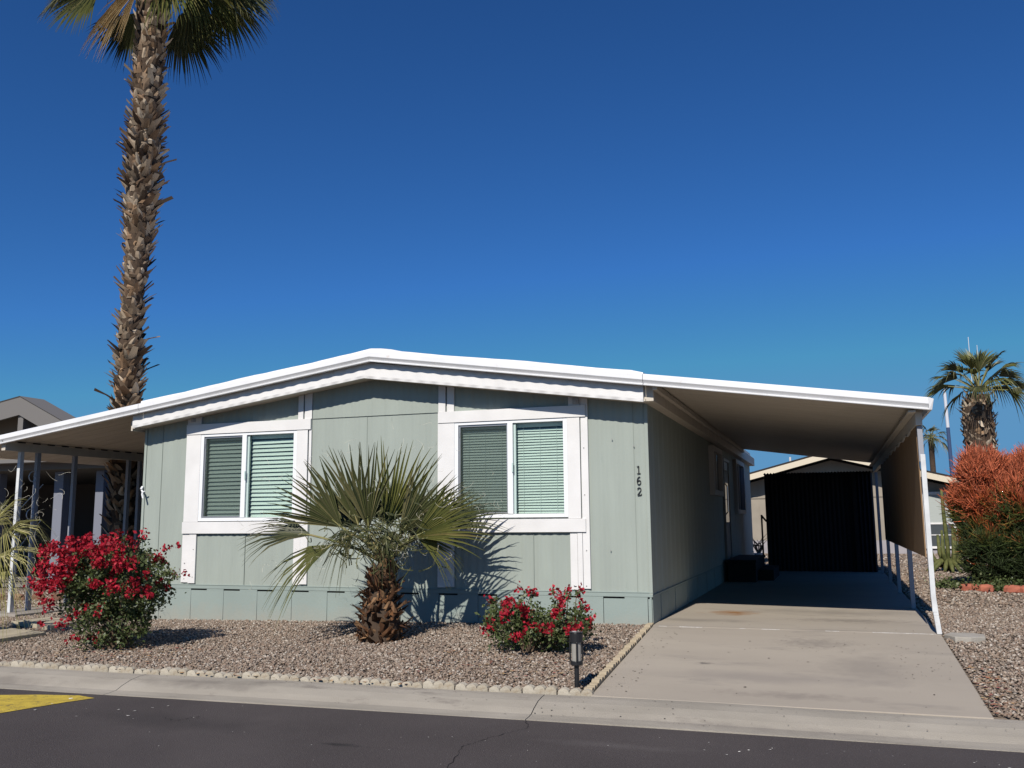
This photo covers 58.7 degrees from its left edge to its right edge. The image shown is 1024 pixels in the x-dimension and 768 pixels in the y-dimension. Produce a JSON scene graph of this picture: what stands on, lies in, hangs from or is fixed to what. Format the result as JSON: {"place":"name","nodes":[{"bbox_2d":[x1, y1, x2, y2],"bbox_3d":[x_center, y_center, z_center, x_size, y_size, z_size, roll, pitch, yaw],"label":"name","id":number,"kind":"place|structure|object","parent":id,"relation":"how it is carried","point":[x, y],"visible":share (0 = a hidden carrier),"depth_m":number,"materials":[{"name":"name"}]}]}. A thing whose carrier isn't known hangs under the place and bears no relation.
{"place":"outdoors","nodes":[
{"label":"outdoors","id":0,"kind":"place"},
{"bbox_2d":[0,396,142,587],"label":"neighbour house","id":1,"kind":"structure","parent":0,"point":[18,413],"depth_m":21.83,"materials":[{"name":"grey"}]},
{"bbox_2d":[0,689,1023,767],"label":"road","id":2,"kind":"structure","parent":0,"point":[78,734],"depth_m":6.57,"materials":[{"name":"grey asphalt"}]},
{"bbox_2d":[0,695,91,712],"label":"road marking","id":3,"kind":"object","parent":2,"relation":"on","point":[8,703],"visible":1,"depth_m":8.29,"materials":[{"name":"yellow paint"}]},
{"bbox_2d":[165,716,528,767],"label":"road crack","id":4,"kind":"object","parent":2,"relation":"on","point":[448,764],"visible":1,"depth_m":6.73,"materials":[{"name":"black asphalt"}]},
{"bbox_2d":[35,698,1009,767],"bbox_3d":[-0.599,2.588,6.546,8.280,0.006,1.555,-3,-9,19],"label":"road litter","id":5,"kind":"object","parent":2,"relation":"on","point":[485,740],"visible":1,"depth_m":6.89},
{"bbox_2d":[0,553,1023,720],"bbox_3d":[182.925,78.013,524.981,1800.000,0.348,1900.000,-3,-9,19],"label":"ground","id":6,"kind":"structure","parent":0,"point":[584,685],"depth_m":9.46,"materials":[{"name":"beige gravel"}]},
{"bbox_2d":[0,661,12,666],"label":"edging block","id":7,"kind":"structure","parent":6,"relation":"on","point":[3,663],"depth_m":9.70,"materials":[{"name":"white concrete"}]},
{"bbox_2d":[14,594,24,600],"bbox_3d":[-9.344,4.034,17.183,0.363,0.149,0.190,-3,-9,19],"label":"border brick","id":8,"kind":"object","parent":6,"relation":"on","point":[22,598],"visible":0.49,"depth_m":17.11,"materials":[{"name":"brown brick"}]},
{"bbox_2d":[0,627,45,642],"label":"stepping stone","id":9,"kind":"object","parent":6,"relation":"on","point":[12,634],"visible":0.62,"depth_m":11.84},
{"bbox_2d":[11,660,38,667],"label":"edging block","id":10,"kind":"structure","parent":6,"relation":"on","point":[26,663],"depth_m":9.63,"materials":[{"name":"white concrete"}]},
{"bbox_2d":[0,469,70,642],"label":"yellowing fan palm","id":11,"kind":"object","parent":6,"relation":"on","point":[16,527],"visible":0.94,"depth_m":11.80,"materials":[{"name":"green plant"}]},
{"bbox_2d":[0,606,72,616],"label":"patio pad","id":12,"kind":"object","parent":6,"relation":"on","point":[39,610],"visible":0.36,"depth_m":14.60,"materials":[{"name":"concrete"}]},
{"bbox_2d":[32,594,44,600],"bbox_3d":[-8.971,4.032,17.191,0.337,0.149,0.173,-3,-9,19],"label":"border brick","id":13,"kind":"object","parent":6,"relation":"on","point":[37,596],"visible":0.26,"depth_m":17.11,"materials":[{"name":"brown brick"}]},
{"bbox_2d":[11,617,84,630],"bbox_3d":[-6.638,3.447,13.070,1.175,0.080,0.691,-6,-10,31],"label":"stepping stone","id":14,"kind":"object","parent":6,"relation":"on","point":[49,625],"visible":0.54,"depth_m":12.92,"materials":[{"name":"grey stone"}]},
{"bbox_2d":[34,662,62,668],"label":"edging block","id":15,"kind":"structure","parent":6,"relation":"on","point":[49,665],"depth_m":9.53,"materials":[{"name":"white concrete"}]},
{"bbox_2d":[51,593,62,600],"bbox_3d":[-8.583,4.028,17.195,0.315,0.150,0.166,-3,-9,19],"label":"border brick","id":16,"kind":"object","parent":6,"relation":"on","point":[55,597],"visible":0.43,"depth_m":17.12,"materials":[{"name":"brown brick"}]},
{"bbox_2d":[59,664,84,670],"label":"edging block","id":17,"kind":"structure","parent":6,"relation":"on","point":[71,667],"depth_m":9.44,"materials":[{"name":"white concrete"}]},
{"bbox_2d":[0,404,144,612],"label":"patio cover","id":18,"kind":"object","parent":6,"relation":"on","point":[101,438],"visible":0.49,"depth_m":15.14,"materials":[{"name":"white metal"}]},
{"bbox_2d":[83,663,111,671],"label":"edging block","id":19,"kind":"structure","parent":6,"relation":"on","point":[97,667],"depth_m":9.34,"materials":[{"name":"white concrete"}]},
{"bbox_2d":[22,528,189,650],"bbox_3d":[-4.769,2.440,10.810,1.836,1.455,1.168,-3,-9,19],"label":"bougainvillea","id":20,"kind":"object","parent":6,"relation":"on","point":[100,568],"visible":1,"depth_m":10.62,"materials":[{"name":"red plant"}]},
{"bbox_2d":[108,666,137,673],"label":"edging block","id":21,"kind":"structure","parent":6,"relation":"on","point":[121,669],"depth_m":9.25,"materials":[{"name":"white concrete"}]},
{"bbox_2d":[134,668,160,674],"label":"edging block","id":22,"kind":"structure","parent":6,"relation":"on","point":[146,671],"depth_m":9.15,"materials":[{"name":"white concrete"}]},
{"bbox_2d":[36,0,279,591],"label":"tall fan palm","id":23,"kind":"object","parent":6,"relation":"on","point":[141,36],"visible":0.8,"depth_m":18.55,"materials":[{"name":"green plant"}]},
{"bbox_2d":[160,667,189,675],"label":"edging block","id":24,"kind":"structure","parent":6,"relation":"on","point":[170,671],"depth_m":9.06,"materials":[{"name":"white concrete"}]},
{"bbox_2d":[187,669,217,676],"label":"edging block","id":25,"kind":"structure","parent":6,"relation":"on","point":[206,673],"depth_m":8.96,"materials":[{"name":"white concrete"}]},
{"bbox_2d":[214,672,242,677],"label":"edging block","id":26,"kind":"structure","parent":6,"relation":"on","point":[226,675],"depth_m":8.87,"materials":[{"name":"white concrete"}]},
{"bbox_2d":[242,671,272,679],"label":"edging block","id":27,"kind":"structure","parent":6,"relation":"on","point":[259,675],"depth_m":8.78,"materials":[{"name":"white concrete"}]},
{"bbox_2d":[270,673,301,680],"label":"edging block","id":28,"kind":"structure","parent":6,"relation":"on","point":[280,676],"depth_m":8.68,"materials":[{"name":"white concrete"}]},
{"bbox_2d":[300,676,329,682],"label":"edging block","id":29,"kind":"object","parent":6,"relation":"on","point":[324,679],"depth_m":8.59,"materials":[{"name":"white concrete"}]},
{"bbox_2d":[329,675,361,683],"bbox_3d":[-1.555,2.822,8.514,0.308,0.174,0.072,-3,-8,18],"label":"edging block","id":30,"kind":"object","parent":6,"relation":"on","point":[347,679],"depth_m":8.49,"materials":[{"name":"white concrete"}]},
{"bbox_2d":[240,423,508,643],"bbox_3d":[-1.613,1.857,11.066,3.352,2.814,2.088,1,-9,-11],"label":"fan palm","id":31,"kind":"object","parent":6,"relation":"on","point":[423,520],"visible":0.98,"depth_m":10.89,"materials":[{"name":"green plant"}]},
{"bbox_2d":[360,677,392,685],"bbox_3d":[-1.254,2.815,8.416,0.308,0.174,0.072,-3,-11,19],"label":"edging block","id":32,"kind":"object","parent":6,"relation":"on","point":[376,681],"depth_m":8.40,"materials":[{"name":"white concrete"}]},
{"bbox_2d":[391,680,422,687],"bbox_3d":[-0.953,2.809,8.319,0.308,0.174,0.072,-3,-12,17],"label":"edging block","id":33,"kind":"object","parent":6,"relation":"on","point":[419,684],"depth_m":8.30,"materials":[{"name":"white concrete"}]},
{"bbox_2d":[423,679,456,689],"bbox_3d":[-0.652,2.772,8.229,0.308,0.174,0.072,-3,-9,18],"label":"edging block","id":34,"kind":"object","parent":6,"relation":"on","point":[439,684],"depth_m":8.21,"materials":[{"name":"white concrete"}]},
{"bbox_2d":[131,348,753,625],"bbox_3d":[0.526,2.534,19.632,8.010,3.952,15.793,-3,-9,19],"label":"mobile home","id":35,"kind":"object","parent":6,"relation":"on","point":[624,496],"visible":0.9,"depth_m":12.56,"materials":[{"name":"green"}]},
{"bbox_2d":[198,430,296,520],"bbox_3d":[-3.864,1.359,13.368,1.660,1.290,0.155,-3,-9,19],"label":"window","id":36,"kind":"structure","parent":35,"relation":"in","point":[244,484],"depth_m":13.40,"materials":[{"name":"white plastic"}]},
{"bbox_2d":[454,418,567,517],"bbox_3d":[-0.012,1.122,12.044,1.580,1.280,0.155,-3,-9,19],"label":"window","id":37,"kind":"structure","parent":35,"relation":"in","point":[511,457],"depth_m":12.05,"materials":[{"name":"white plastic"}]},
{"bbox_2d":[708,445,723,496],"bbox_3d":[4.017,1.724,17.897,0.100,0.940,1.500,-3,-9,19],"label":"window","id":38,"kind":"structure","parent":35,"relation":"in","point":[714,453],"depth_m":17.84,"materials":[{"name":"grey glass"}]},
{"bbox_2d":[722,457,732,559],"bbox_3d":[4.626,2.667,19.476,0.097,2.130,1.010,-3,-9,19],"label":"door","id":39,"kind":"structure","parent":35,"relation":"in","point":[726,499],"depth_m":19.39,"materials":[{"name":"grey"}]},
{"bbox_2d":[732,459,745,513],"bbox_3d":[5.551,2.526,22.216,0.100,1.280,2.000,-3,-9,19],"label":"window","id":40,"kind":"structure","parent":35,"relation":"in","point":[738,467],"depth_m":22.18,"materials":[{"name":"grey glass"}]},
{"bbox_2d":[455,682,489,691],"bbox_3d":[-0.350,2.765,8.133,0.308,0.174,0.072,-3,-7,18],"label":"edging block","id":41,"kind":"object","parent":6,"relation":"on","point":[485,687],"depth_m":8.11,"materials":[{"name":"white concrete"}]},
{"bbox_2d":[489,685,522,692],"bbox_3d":[-0.049,2.759,8.037,0.308,0.174,0.072,-4,-6,19],"label":"edging block","id":42,"kind":"object","parent":6,"relation":"on","point":[507,689],"depth_m":8.02,"materials":[{"name":"white concrete"}]},
{"bbox_2d":[0,666,1023,752],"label":"kerb","id":43,"kind":"structure","parent":6,"relation":"on","point":[949,732],"depth_m":7.50,"materials":[{"name":"concrete"}]},
{"bbox_2d":[32,643,1015,714],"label":"fallen petals","id":44,"kind":"object","parent":6,"relation":"on","point":[550,675],"visible":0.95,"depth_m":8.76,"materials":[{"name":"red plant"}]},
{"bbox_2d":[474,581,601,653],"bbox_3d":[0.259,2.549,9.688,1.399,0.858,0.914,-3,-9,19],"label":"bougainvillea","id":45,"kind":"object","parent":6,"relation":"on","point":[539,631],"visible":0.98,"depth_m":9.63,"materials":[{"name":"red plant"}]},
{"bbox_2d":[523,684,558,694],"bbox_3d":[0.252,2.721,7.944,0.308,0.174,0.072,-4,-10,19],"label":"edging block","id":46,"kind":"object","parent":6,"relation":"on","point":[541,689],"depth_m":7.92,"materials":[{"name":"white concrete"}]},
{"bbox_2d":[558,687,593,695],"bbox_3d":[0.553,2.714,7.848,0.308,0.174,0.072,-3,-9,18],"label":"edging block","id":47,"kind":"object","parent":6,"relation":"on","point":[574,691],"depth_m":7.83,"materials":[{"name":"white concrete"}]},
{"bbox_2d":[569,631,583,687],"bbox_3d":[0.572,2.471,8.053,0.128,0.546,0.128,-3,-9,19],"label":"garden light","id":48,"kind":"object","parent":6,"relation":"on","point":[575,642],"visible":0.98,"depth_m":8.03,"materials":[{"name":"black plastic"}]},
{"bbox_2d":[584,682,598,691],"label":"edging block","id":49,"kind":"object","parent":6,"relation":"on","point":[593,686],"depth_m":7.95,"materials":[{"name":"concrete"}]},
{"bbox_2d":[184,632,1006,733],"bbox_3d":[0.714,2.997,10.484,8.492,0.300,6.226,-3,-9,19],"label":"dry debris","id":50,"kind":"object","parent":6,"relation":"on","point":[782,649],"visible":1,"depth_m":8.40,"materials":[{"name":"brown plant"}]},
{"bbox_2d":[591,675,606,685],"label":"edging block","id":51,"kind":"object","parent":6,"relation":"on","point":[600,679],"depth_m":8.23,"materials":[{"name":"concrete"}]},
{"bbox_2d":[599,667,612,676],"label":"edging block","id":52,"kind":"object","parent":6,"relation":"on","point":[607,671],"depth_m":8.53,"materials":[{"name":"concrete"}]},
{"bbox_2d":[606,660,619,669],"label":"edging block","id":53,"kind":"structure","parent":6,"relation":"on","point":[614,664],"depth_m":8.84,"materials":[{"name":"concrete"}]},
{"bbox_2d":[613,654,624,662],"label":"edging block","id":54,"kind":"structure","parent":6,"relation":"on","point":[620,657],"depth_m":9.12,"materials":[{"name":"concrete"}]},
{"bbox_2d":[619,648,630,656],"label":"edging block","id":55,"kind":"structure","parent":6,"relation":"on","point":[625,651],"depth_m":9.42,"materials":[{"name":"concrete"}]},
{"bbox_2d":[624,642,635,649],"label":"edging block","id":56,"kind":"structure","parent":6,"relation":"on","point":[631,645],"depth_m":9.73,"materials":[{"name":"concrete"}]},
{"bbox_2d":[630,637,640,644],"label":"edging block","id":57,"kind":"structure","parent":6,"relation":"on","point":[636,639],"depth_m":9.98,"materials":[{"name":"concrete"}]},
{"bbox_2d":[635,632,644,638],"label":"edging block","id":58,"kind":"structure","parent":6,"relation":"on","point":[640,634],"depth_m":10.28,"materials":[{"name":"concrete"}]},
{"bbox_2d":[640,627,649,633],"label":"edging block","id":59,"kind":"structure","parent":6,"relation":"on","point":[645,629],"depth_m":10.57,"materials":[{"name":"concrete"}]},
{"bbox_2d":[644,623,653,628],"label":"edging block","id":60,"kind":"structure","parent":6,"relation":"on","point":[650,625],"depth_m":10.91,"materials":[{"name":"concrete"}]},
{"bbox_2d":[750,456,958,553],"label":"neighbour house","id":61,"kind":"structure","parent":6,"relation":"on","point":[936,482],"depth_m":32.71,"materials":[{"name":"beige paint"}]},
{"bbox_2d":[922,492,957,548],"bbox_3d":[14.837,4.718,31.559,1.000,1.950,0.064,-3,-9,19],"label":"window","id":62,"kind":"structure","parent":61,"relation":"in","point":[936,522],"depth_m":31.60,"materials":[{"name":"white paint"}]},
{"bbox_2d":[922,425,947,471],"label":"distant palm","id":63,"kind":"object","parent":6,"relation":"on","point":[931,440],"visible":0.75,"depth_m":46.73,"materials":[{"name":"green plant"}]},
{"bbox_2d":[924,572,965,588],"bbox_3d":[7.854,3.502,16.240,0.837,0.291,0.667,-1,-8,2],"label":"plant","id":64,"kind":"object","parent":6,"relation":"on","point":[945,581],"visible":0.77,"depth_m":16.24,"materials":[{"name":"green plant"}]},
{"bbox_2d":[926,490,966,572],"bbox_3d":[10.203,3.452,21.285,1.024,1.950,0.870,-7,-11,38],"label":"candelabra cactus","id":65,"kind":"object","parent":6,"relation":"on","point":[946,561],"visible":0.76,"depth_m":21.28,"materials":[{"name":"green plant"}]},
{"bbox_2d":[943,390,953,475],"bbox_3d":[18.073,3.382,37.423,0.195,6.802,0.170,-3,-9,19],"label":"flag pole","id":66,"kind":"object","parent":6,"relation":"on","point":[950,456],"visible":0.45,"depth_m":37.57,"materials":[{"name":"white metal"}]},
{"bbox_2d":[944,632,985,643],"bbox_3d":[4.854,2.728,9.749,0.404,0.080,0.439,-3,-9,19],"label":"splash stone","id":67,"kind":"object","parent":6,"relation":"on","point":[964,637],"visible":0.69,"depth_m":9.62,"materials":[{"name":"concrete"}]},
{"bbox_2d":[959,583,977,590],"bbox_3d":[7.891,3.518,15.688,0.328,0.156,0.185,-3,-9,19],"label":"border brick","id":68,"kind":"object","parent":6,"relation":"on","point":[965,587],"visible":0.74,"depth_m":15.63,"materials":[{"name":"brick"}]},
{"bbox_2d":[923,347,1023,471],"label":"fan palm","id":69,"kind":"object","parent":6,"relation":"on","point":[979,424],"visible":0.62,"depth_m":29.04,"materials":[{"name":"green plant"}]},
{"bbox_2d":[936,441,1023,584],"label":"fire stick shrub","id":70,"kind":"object","parent":6,"relation":"on","point":[985,505],"visible":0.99,"depth_m":16.22,"materials":[{"name":"orange plant"}]},
{"bbox_2d":[946,573,1023,590],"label":"creeping plant","id":71,"kind":"object","parent":6,"relation":"on","point":[998,585],"visible":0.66,"depth_m":15.51,"materials":[{"name":"green plant"}]},
{"bbox_2d":[977,584,994,592],"bbox_3d":[8.079,3.492,15.509,0.280,0.160,0.186,-3,-9,19],"label":"border brick","id":72,"kind":"object","parent":6,"relation":"on","point":[983,587],"visible":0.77,"depth_m":15.45,"materials":[{"name":"brick"}]},
{"bbox_2d":[1004,585,1020,593],"bbox_3d":[8.417,3.455,15.291,0.275,0.161,0.190,-7,-11,37],"label":"border brick","id":73,"kind":"object","parent":6,"relation":"on","point":[1012,588],"visible":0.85,"depth_m":15.23,"materials":[{"name":"brick"}]},
{"bbox_2d":[0,0,1023,474],"label":"sky","id":74,"kind":"structure","parent":0,"point":[825,194],"materials":[{"name":"blue"}]},
{"bbox_2d":[591,570,993,718],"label":"driveway","id":75,"kind":"structure","parent":0,"point":[726,660],"depth_m":9.17,"materials":[{"name":"concrete"}]},
{"bbox_2d":[726,515,778,581],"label":"steps","id":76,"kind":"structure","parent":75,"relation":"on","point":[748,568],"depth_m":18.39,"materials":[{"name":"black paint"}]},
{"bbox_2d":[753,535,766,554],"bbox_3d":[7.221,4.805,26.696,0.590,0.860,0.403,-3,-9,19],"label":"potted plant","id":77,"kind":"object","parent":76,"relation":"on","point":[758,549],"visible":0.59,"depth_m":26.68,"materials":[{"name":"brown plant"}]},
{"bbox_2d":[643,374,941,633],"bbox_3d":[5.126,2.102,16.051,3.240,3.043,12.015,-3,-9,19],"label":"carport","id":78,"kind":"object","parent":75,"relation":"on","point":[882,431],"visible":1,"depth_m":12.69,"materials":[{"name":"white metal"}]},
{"bbox_2d":[679,626,922,633],"bbox_3d":[3.196,2.857,10.457,3.170,0.064,0.036,-3,-9,19],"label":"joint filler","id":79,"kind":"object","parent":75,"relation":"in","point":[838,631],"visible":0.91,"depth_m":10.16,"materials":[{"name":"grey"}]},
{"bbox_2d":[763,471,877,571],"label":"storage shed","id":80,"kind":"structure","parent":75,"relation":"on","point":[821,521],"depth_m":21.73,"materials":[{"name":"black metal"}]},
{"bbox_2d":[855,473,877,571],"bbox_3d":[8.305,3.241,21.323,0.380,2.287,0.059,-3,-9,19],"label":"door","id":81,"kind":"structure","parent":80,"relation":"in","point":[863,481],"depth_m":21.32,"materials":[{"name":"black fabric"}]}
]}

